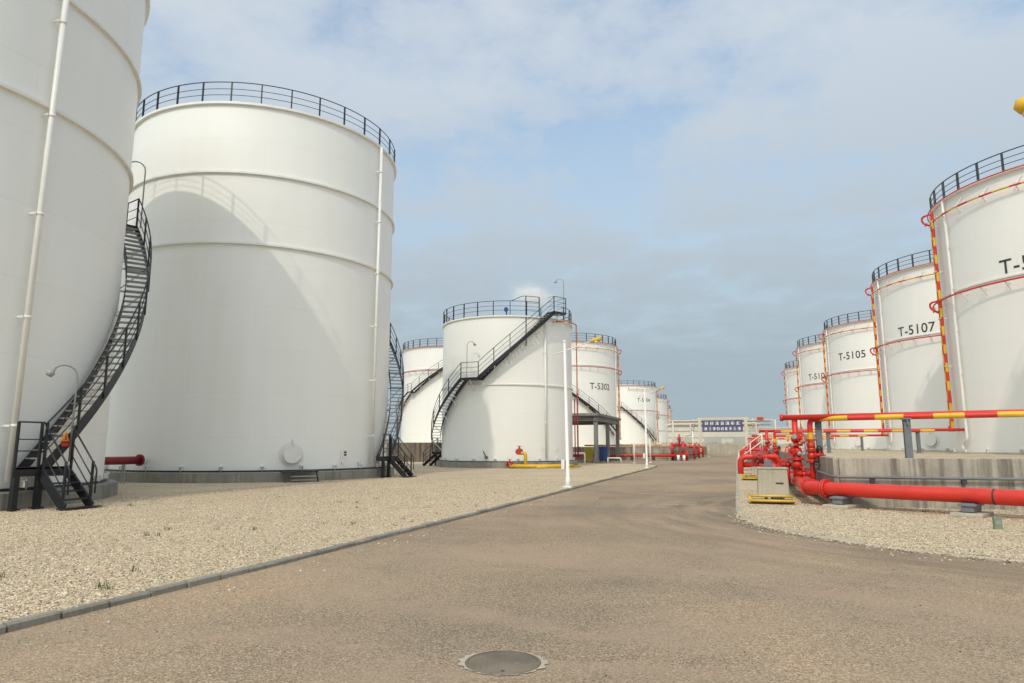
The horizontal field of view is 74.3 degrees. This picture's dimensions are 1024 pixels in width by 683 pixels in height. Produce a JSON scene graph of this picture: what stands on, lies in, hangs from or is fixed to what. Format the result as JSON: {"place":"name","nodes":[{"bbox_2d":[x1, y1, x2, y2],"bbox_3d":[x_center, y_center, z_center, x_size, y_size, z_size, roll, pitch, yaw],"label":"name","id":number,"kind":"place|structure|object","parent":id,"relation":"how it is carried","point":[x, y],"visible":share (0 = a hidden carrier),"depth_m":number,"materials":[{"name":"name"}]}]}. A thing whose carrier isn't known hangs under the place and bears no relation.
{"place":"outdoors","nodes":[
{"label":"outdoors","id":0,"kind":"place"},
{"bbox_2d":[0,462,655,622],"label":"gravel ground","id":1,"kind":"structure","parent":0,"point":[590,472],"depth_m":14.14,"materials":[{"name":"beige gravel"}]},
{"bbox_2d":[0,0,151,511],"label":"storage tank","id":2,"kind":"object","parent":1,"relation":"on","point":[70,89],"visible":0.98,"depth_m":18.54,"materials":[{"name":"metal"}]},
{"bbox_2d":[103,81,414,483],"bbox_3d":[-13.320,-1.935,36.823,14.961,18.676,15.686,4,-10,-22],"label":"storage tank","id":3,"kind":"object","parent":1,"relation":"on","point":[260,352],"visible":0.91,"depth_m":30.98,"materials":[{"name":"metal"}]},
{"bbox_2d":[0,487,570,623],"bbox_3d":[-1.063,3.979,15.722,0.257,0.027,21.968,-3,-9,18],"label":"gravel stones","id":4,"kind":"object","parent":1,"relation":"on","point":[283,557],"visible":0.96,"depth_m":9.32,"materials":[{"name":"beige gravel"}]},
{"bbox_2d":[175,487,525,550],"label":"weeds","id":5,"kind":"object","parent":1,"relation":"on","point":[323,523],"visible":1,"depth_m":13.22,"materials":[{"name":"green plant"}]},
{"bbox_2d":[422,279,578,467],"bbox_3d":[-0.811,2.908,53.581,12.096,14.224,11.478,-3,-9,18],"label":"storage tank","id":6,"kind":"object","parent":1,"relation":"on","point":[502,389],"visible":1,"depth_m":49.13,"materials":[{"name":"metal"}]},
{"bbox_2d":[506,446,580,467],"bbox_3d":[2.295,7.963,46.661,5.365,1.499,1.636,1,-9,-7],"label":"yellow drain line","id":7,"kind":"object","parent":1,"relation":"on","point":[518,451],"visible":0.99,"depth_m":46.37,"materials":[{"name":"paint"}]},
{"bbox_2d":[553,337,601,487],"bbox_3d":[2.534,2.649,25.853,1.901,5.744,0.411,-1,-9,4],"label":"lamp post","id":8,"kind":"object","parent":1,"relation":"on","point":[593,340],"visible":0.99,"depth_m":25.83,"materials":[{"name":"white metal"}]},
{"bbox_2d":[573,452,585,464],"bbox_3d":[5.305,9.745,55.957,1.567,1.117,0.140,0,-9,-2],"label":"white pipe hoop","id":9,"kind":"object","parent":1,"relation":"on","point":[584,456],"visible":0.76,"depth_m":55.97,"materials":[{"name":"white metal"}]},
{"bbox_2d":[638,387,664,467],"bbox_3d":[9.982,6.064,47.943,1.899,5.744,0.408,-1,-9,5],"label":"lamp post","id":10,"kind":"object","parent":1,"relation":"on","point":[646,463],"visible":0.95,"depth_m":47.91,"materials":[{"name":"white metal"}]},
{"bbox_2d":[0,454,1023,682],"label":"road","id":11,"kind":"structure","parent":0,"point":[415,608],"depth_m":6.61,"materials":[{"name":"asphalt"}]},
{"bbox_2d":[26,492,576,646],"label":"gravel stones","id":12,"kind":"object","parent":11,"relation":"on","point":[287,573],"visible":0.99,"depth_m":8.74,"materials":[{"name":"beige gravel"}]},
{"bbox_2d":[0,463,656,634],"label":"kerb","id":13,"kind":"structure","parent":11,"relation":"on","point":[29,621],"depth_m":8.04,"materials":[{"name":"concrete"}]},
{"bbox_2d":[386,443,441,461],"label":"retaining wall","id":14,"kind":"structure","parent":11,"relation":"on","point":[416,450],"depth_m":69.48,"materials":[{"name":"grey concrete"}]},
{"bbox_2d":[457,650,548,675],"bbox_3d":[-0.069,2.395,5.050,0.623,0.009,0.622,7,-11,-38],"label":"manhole cover","id":15,"kind":"object","parent":11,"relation":"on","point":[505,662],"visible":1,"depth_m":5.04,"materials":[{"name":"metal"}]},
{"bbox_2d":[156,525,1016,675],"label":"gravel stones","id":16,"kind":"object","parent":11,"relation":"on","point":[701,575],"visible":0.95,"depth_m":7.95,"materials":[{"name":"beige gravel"}]},
{"bbox_2d":[583,447,593,461],"bbox_3d":[7.381,10.888,65.098,0.901,1.450,0.854,0,-9,0],"label":"waste bin","id":17,"kind":"object","parent":11,"relation":"on","point":[588,451],"visible":0.91,"depth_m":64.75,"materials":[{"name":"yellow plastic"}]},
{"bbox_2d":[572,413,620,462],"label":"canopy","id":18,"kind":"object","parent":11,"relation":"on","point":[595,419],"visible":0.49,"depth_m":68.81,"materials":[{"name":"grey metal"}]},
{"bbox_2d":[598,446,607,461],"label":"waste bin","id":19,"kind":"object","parent":11,"relation":"on","point":[603,450],"visible":0.98,"depth_m":65.75,"materials":[{"name":"blue plastic"}]},
{"bbox_2d":[607,457,621,463],"bbox_3d":[9.396,10.904,61.749,1.356,0.617,0.120,0,-9,3],"label":"white pipe hoop","id":20,"kind":"object","parent":11,"relation":"on","point":[614,458],"visible":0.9,"depth_m":61.75,"materials":[{"name":"white metal"}]},
{"bbox_2d":[573,454,683,460],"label":"pipe","id":21,"kind":"object","parent":11,"relation":"on","point":[631,456],"visible":0.38,"depth_m":75.31,"materials":[{"name":"red metal"}]},
{"bbox_2d":[633,440,634,462],"bbox_3d":[11.415,10.272,63.172,0.320,2.200,0.320,-3,-9,18],"label":"marker pole","id":22,"kind":"object","parent":11,"relation":"on","point":[634,449],"visible":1,"depth_m":63.18,"materials":[{"name":"white metal"}]},
{"bbox_2d":[649,439,651,462],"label":"marker pole","id":23,"kind":"object","parent":11,"relation":"on","point":[650,450],"visible":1,"depth_m":65.15,"materials":[{"name":"white metal"}]},
{"bbox_2d":[654,503,678,505],"bbox_3d":[4.245,4.499,18.660,0.656,0.009,0.654,7,-11,-38],"label":"manhole cover","id":24,"kind":"object","parent":11,"relation":"on","point":[665,504],"visible":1,"depth_m":18.66,"materials":[{"name":"metal"}]},
{"bbox_2d":[670,434,687,460],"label":"valve stack","id":25,"kind":"object","parent":11,"relation":"on","point":[684,452],"visible":1,"depth_m":74.48,"materials":[{"name":"red paint"}]},
{"bbox_2d":[686,443,695,458],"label":"valve group","id":26,"kind":"object","parent":11,"relation":"on","point":[694,452],"visible":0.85,"depth_m":82.73,"materials":[{"name":"red paint"}]},
{"bbox_2d":[693,443,700,457],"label":"valve group","id":27,"kind":"object","parent":11,"relation":"on","point":[698,449],"visible":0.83,"depth_m":90.62,"materials":[{"name":"red paint"}]},
{"bbox_2d":[697,443,703,456],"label":"valve group","id":28,"kind":"object","parent":11,"relation":"on","point":[702,450],"visible":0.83,"depth_m":98.51,"materials":[{"name":"red paint"}]},
{"bbox_2d":[620,443,789,454],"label":"boundary wall","id":29,"kind":"structure","parent":11,"relation":"on","point":[730,449],"depth_m":129.29,"materials":[{"name":"grey concrete"}]},
{"bbox_2d":[658,417,777,456],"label":"pipe gantry","id":30,"kind":"object","parent":11,"relation":"on","point":[753,421],"visible":0.78,"depth_m":100.04,"materials":[{"name":"beige metal"}]},
{"bbox_2d":[702,420,742,431],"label":"sign board","id":31,"kind":"object","parent":30,"relation":"attached to","point":[722,425],"visible":1,"depth_m":99.20,"materials":[{"name":"blue metal"}]},
{"bbox_2d":[741,437,761,454],"bbox_3d":[17.700,8.121,49.258,1.871,2.300,0.448,-3,-9,18],"label":"branch pipe","id":32,"kind":"object","parent":11,"relation":"on","point":[748,448],"visible":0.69,"depth_m":49.32,"materials":[{"name":"red metal"}]},
{"bbox_2d":[759,451,768,466],"bbox_3d":[10.527,5.292,28.115,0.441,1.431,0.419,-3,-9,18],"label":"fire hydrant","id":33,"kind":"object","parent":11,"relation":"on","point":[765,456],"visible":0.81,"depth_m":28.14,"materials":[{"name":"red metal"}]},
{"bbox_2d":[748,427,802,447],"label":"pipe rack","id":34,"kind":"object","parent":11,"relation":"on","point":[750,433],"visible":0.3,"depth_m":118.68,"materials":[{"name":"beige metal"}]},
{"bbox_2d":[727,515,1023,567],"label":"gravel stones","id":35,"kind":"object","parent":11,"relation":"on","point":[842,544],"visible":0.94,"depth_m":11.46,"materials":[{"name":"beige gravel"}]},
{"bbox_2d":[733,513,1020,561],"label":"gravel stones","id":36,"kind":"object","parent":11,"relation":"on","point":[911,550],"visible":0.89,"depth_m":10.95,"materials":[{"name":"beige gravel"}]},
{"bbox_2d":[735,456,1023,563],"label":"kerb","id":37,"kind":"structure","parent":11,"relation":"on","point":[739,511],"depth_m":11.37,"materials":[{"name":"grey concrete"}]},
{"bbox_2d":[136,0,1023,442],"label":"sky","id":38,"kind":"structure","parent":0,"point":[708,185],"materials":[{"name":"blue"}]},
{"bbox_2d":[665,420,760,443],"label":"warehouse","id":39,"kind":"structure","parent":0,"point":[725,437],"depth_m":145.64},
{"bbox_2d":[675,439,691,443],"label":"door","id":40,"kind":"structure","parent":39,"relation":"in","point":[686,440],"depth_m":146.93,"materials":[{"name":"white metal"}]},
{"bbox_2d":[704,438,721,443],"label":"door","id":41,"kind":"structure","parent":39,"relation":"in","point":[714,440],"depth_m":145.22,"materials":[{"name":"white metal"}]},
{"bbox_2d":[733,438,750,443],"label":"door","id":42,"kind":"structure","parent":39,"relation":"in","point":[735,440],"depth_m":143.56,"materials":[{"name":"white metal"}]},
{"bbox_2d":[759,432,789,443],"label":"shed","id":43,"kind":"structure","parent":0,"point":[782,442],"depth_m":173.42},
{"bbox_2d":[737,456,1023,559],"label":"gravel ground","id":44,"kind":"structure","parent":0,"point":[746,485],"depth_m":13.51,"materials":[{"name":"beige gravel"}]},
{"bbox_2d":[0,496,925,589],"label":"weeds","id":45,"kind":"object","parent":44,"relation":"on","point":[132,569],"visible":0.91,"depth_m":11.66,"materials":[{"name":"green plant"}]},
{"bbox_2d":[741,476,756,479],"bbox_3d":[10.948,6.260,31.073,0.795,0.163,0.664,-3,-9,18],"label":"yellow guard frame","id":46,"kind":"object","parent":44,"relation":"on","point":[747,478],"visible":0.98,"depth_m":30.88,"materials":[{"name":"paint"}]},
{"bbox_2d":[738,434,773,461],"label":"crossover steps","id":47,"kind":"structure","parent":44,"relation":"on","point":[762,441],"depth_m":43.78,"materials":[{"name":"grey metal"}]},
{"bbox_2d":[737,451,780,473],"bbox_3d":[13.923,6.907,37.941,2.414,1.542,1.119,-3,-9,18],"label":"pipe loop","id":48,"kind":"object","parent":44,"relation":"on","point":[753,465],"visible":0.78,"depth_m":38.05,"materials":[{"name":"red paint"}]},
{"bbox_2d":[748,494,795,503],"bbox_3d":[7.126,4.329,18.583,1.195,0.163,1.064,-3,-9,18],"label":"yellow guard frame","id":49,"kind":"object","parent":44,"relation":"on","point":[777,499],"visible":1,"depth_m":18.39,"materials":[{"name":"paint"}]},
{"bbox_2d":[756,460,789,495],"bbox_3d":[8.173,4.337,21.216,0.920,1.210,0.960,-3,-9,18],"label":"concrete box","id":50,"kind":"object","parent":44,"relation":"on","point":[771,480],"visible":0.94,"depth_m":20.80,"materials":[{"name":"beige concrete"}]},
{"bbox_2d":[789,484,798,488],"bbox_3d":[10.333,5.295,25.037,0.950,0.295,0.620,-3,-9,18],"label":"pipe support","id":51,"kind":"object","parent":44,"relation":"on","point":[791,486],"visible":0.04,"depth_m":24.75,"materials":[{"name":"grey concrete"}]},
{"bbox_2d":[822,496,862,508],"bbox_3d":[8.441,4.095,17.278,0.950,0.295,0.620,8,-12,-41],"label":"pipe support","id":52,"kind":"object","parent":44,"relation":"on","point":[841,502],"visible":0.88,"depth_m":17.08,"materials":[{"name":"grey concrete"}]},
{"bbox_2d":[950,503,993,517],"bbox_3d":[10.322,3.771,15.180,0.950,0.295,0.620,8,-12,-41],"label":"pipe support","id":53,"kind":"object","parent":44,"relation":"on","point":[971,510],"visible":0.85,"depth_m":14.97,"materials":[{"name":"grey concrete"}]},
{"bbox_2d":[772,463,1023,506],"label":"pipe","id":54,"kind":"object","parent":53,"relation":"on","point":[825,488],"visible":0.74,"depth_m":15.95,"materials":[{"name":"red metal"}]},
{"bbox_2d":[752,434,888,451],"bbox_3d":[27.762,9.339,59.843,12.620,2.227,1.201,-3,-9,18],"label":"fire riser","id":55,"kind":"object","parent":54,"relation":"attached to","point":[756,436],"visible":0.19,"depth_m":59.30,"materials":[{"name":"red paint"}]},
{"bbox_2d":[761,435,866,447],"bbox_3d":[26.755,9.388,60.099,8.775,2.090,0.475,-3,-9,18],"label":"foam riser","id":56,"kind":"object","parent":55,"relation":"attached to","point":[815,436],"visible":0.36,"depth_m":59.59,"materials":[{"name":"red paint"}]},
{"bbox_2d":[759,428,964,461],"bbox_3d":[21.120,6.247,39.843,12.620,2.227,1.201,-3,-9,18],"label":"fire riser","id":57,"kind":"object","parent":54,"relation":"attached to","point":[767,445],"visible":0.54,"depth_m":40.74,"materials":[{"name":"red paint"}]},
{"bbox_2d":[775,409,1023,483],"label":"fire riser","id":58,"kind":"object","parent":54,"relation":"on","point":[794,450],"visible":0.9,"depth_m":21.27,"materials":[{"name":"red paint"}]},
{"bbox_2d":[992,517,1002,529],"bbox_3d":[9.140,3.424,12.725,0.130,0.240,0.108,-3,-9,18],"label":"marker post","id":59,"kind":"object","parent":44,"relation":"on","point":[997,523],"visible":0.97,"depth_m":12.69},
{"bbox_2d":[1013,97,1023,116],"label":"lamp post","id":60,"kind":"object","parent":44,"relation":"on","point":[1018,106],"visible":1,"depth_m":11.10,"materials":[{"name":"yellow paint"}]},
{"bbox_2d":[770,448,1023,458],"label":"terrace","id":61,"kind":"structure","parent":0,"point":[872,454],"depth_m":33.82,"materials":[{"name":"beige concrete"}]},
{"bbox_2d":[781,360,803,447],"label":"numbered tank","id":62,"kind":"object","parent":61,"relation":"on","point":[792,393],"visible":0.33,"depth_m":125.26,"materials":[{"name":"white metal"}]},
{"bbox_2d":[792,334,832,448],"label":"numbered tank","id":63,"kind":"object","parent":61,"relation":"on","point":[812,387],"visible":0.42,"depth_m":96.30,"materials":[{"name":"white metal"}]},
{"bbox_2d":[826,433,831,452],"bbox_3d":[18.974,6.053,40.528,0.300,1.220,0.340,-3,-9,18],"label":"steel post","id":64,"kind":"object","parent":61,"relation":"on","point":[828,443],"visible":1,"depth_m":40.45,"materials":[{"name":"grey metal"}]},
{"bbox_2d":[772,429,934,462],"bbox_3d":[20.113,6.296,40.098,8.775,2.090,0.475,-3,-9,18],"label":"foam riser","id":65,"kind":"object","parent":64,"relation":"on","point":[776,449],"visible":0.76,"depth_m":40.29,"materials":[{"name":"red paint"}]},
{"bbox_2d":[818,309,886,449],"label":"numbered tank","id":66,"kind":"object","parent":61,"relation":"on","point":[851,377],"visible":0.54,"depth_m":79.43,"materials":[{"name":"white metal"}]},
{"bbox_2d":[860,436,864,450],"bbox_3d":[30.494,8.892,58.894,0.300,1.220,0.340,-3,-9,18],"label":"steel post","id":67,"kind":"object","parent":61,"relation":"on","point":[861,440],"visible":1,"depth_m":58.81,"materials":[{"name":"grey metal"}]},
{"bbox_2d":[900,418,913,457],"bbox_3d":[11.454,2.822,19.562,0.300,1.200,0.340,-3,-9,18],"label":"steel post","id":68,"kind":"object","parent":61,"relation":"on","point":[907,436],"visible":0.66,"depth_m":19.49,"materials":[{"name":"grey metal"}]},
{"bbox_2d":[806,411,1023,478],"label":"foam riser","id":69,"kind":"object","parent":68,"relation":"on","point":[813,454],"visible":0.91,"depth_m":20.05,"materials":[{"name":"red paint"}]},
{"bbox_2d":[865,249,954,451],"bbox_3d":[39.578,1.396,57.441,16.299,16.393,15.930,-3,-9,18],"label":"numbered tank","id":70,"kind":"object","parent":61,"relation":"on","point":[908,345],"visible":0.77,"depth_m":55.35,"materials":[{"name":"white metal"}]},
{"bbox_2d":[915,432,922,452],"bbox_3d":[23.487,5.827,39.064,0.300,1.220,0.340,-3,-9,18],"label":"steel post","id":71,"kind":"object","parent":61,"relation":"on","point":[918,442],"visible":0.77,"depth_m":38.99,"materials":[{"name":"grey metal"}]},
{"bbox_2d":[921,145,1023,453],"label":"numbered tank","id":72,"kind":"object","parent":61,"relation":"on","point":[977,232],"visible":0.96,"depth_m":36.98,"materials":[{"name":"white metal"}]},
{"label":"terrace","id":73,"kind":"structure","parent":0,"visible":0},
{"bbox_2d":[396,338,442,442],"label":"numbered tank","id":74,"kind":"object","parent":73,"relation":"on","point":[423,376],"visible":0.35,"depth_m":95.61,"materials":[{"name":"white metal"}]},
{"bbox_2d":[571,333,621,446],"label":"numbered tank","id":75,"kind":"object","parent":73,"relation":"on","point":[597,378],"visible":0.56,"depth_m":93.72,"materials":[{"name":"white metal"}]},
{"bbox_2d":[617,380,659,443],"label":"numbered tank","id":76,"kind":"object","parent":73,"relation":"on","point":[632,415],"visible":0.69,"depth_m":157.33,"materials":[{"name":"white metal"}]},
{"bbox_2d":[656,394,669,443],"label":"numbered tank","id":77,"kind":"object","parent":73,"relation":"on","point":[663,415],"visible":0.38,"depth_m":198.41,"materials":[{"name":"white metal"}]},
{"bbox_2d":[667,405,671,426],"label":"numbered tank","id":78,"kind":"object","parent":73,"relation":"on","point":[669,408],"visible":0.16,"depth_m":250.00,"materials":[{"name":"white metal"}]},
{"label":"ground","id":79,"kind":"structure","parent":0,"visible":0},
{"bbox_2d":[573,447,705,460],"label":"bund wall","id":80,"kind":"structure","parent":79,"relation":"on","point":[654,450],"depth_m":76.81,"materials":[{"name":"concrete"}]},
{"bbox_2d":[584,445,690,445],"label":"banded pipe","id":81,"kind":"object","parent":80,"relation":"on","point":[632,445],"visible":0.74,"depth_m":76.85,"materials":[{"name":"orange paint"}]},
{"bbox_2d":[770,451,1023,509],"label":"bund wall","id":82,"kind":"structure","parent":79,"relation":"on","point":[956,467],"depth_m":17.23,"materials":[{"name":"concrete"}]},
{"bbox_2d":[758,438,825,439],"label":"foam riser","id":83,"kind":"object","parent":82,"relation":"attached to","point":[781,438],"visible":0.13,"depth_m":84.18,"materials":[{"name":"red paint"}]},
{"bbox_2d":[804,434,815,454],"bbox_3d":[10.003,3.366,22.426,0.573,0.840,0.152,-6,-11,35],"label":"lime board","id":84,"kind":"object","parent":82,"relation":"on","point":[806,435],"visible":0.27,"depth_m":22.49,"materials":[{"name":"paint"}]},
{"bbox_2d":[815,421,825,455],"bbox_3d":[9.741,3.067,21.446,0.300,1.110,0.340,-3,-9,18],"label":"steel post","id":85,"kind":"object","parent":82,"relation":"on","point":[818,432],"visible":0.66,"depth_m":21.38,"materials":[{"name":"grey metal"}]},
{"bbox_2d":[783,459,1023,483],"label":"wall conduit","id":86,"kind":"object","parent":82,"relation":"attached to","point":[962,479],"depth_m":17.09,"materials":[{"name":"grey metal"}]}
]}

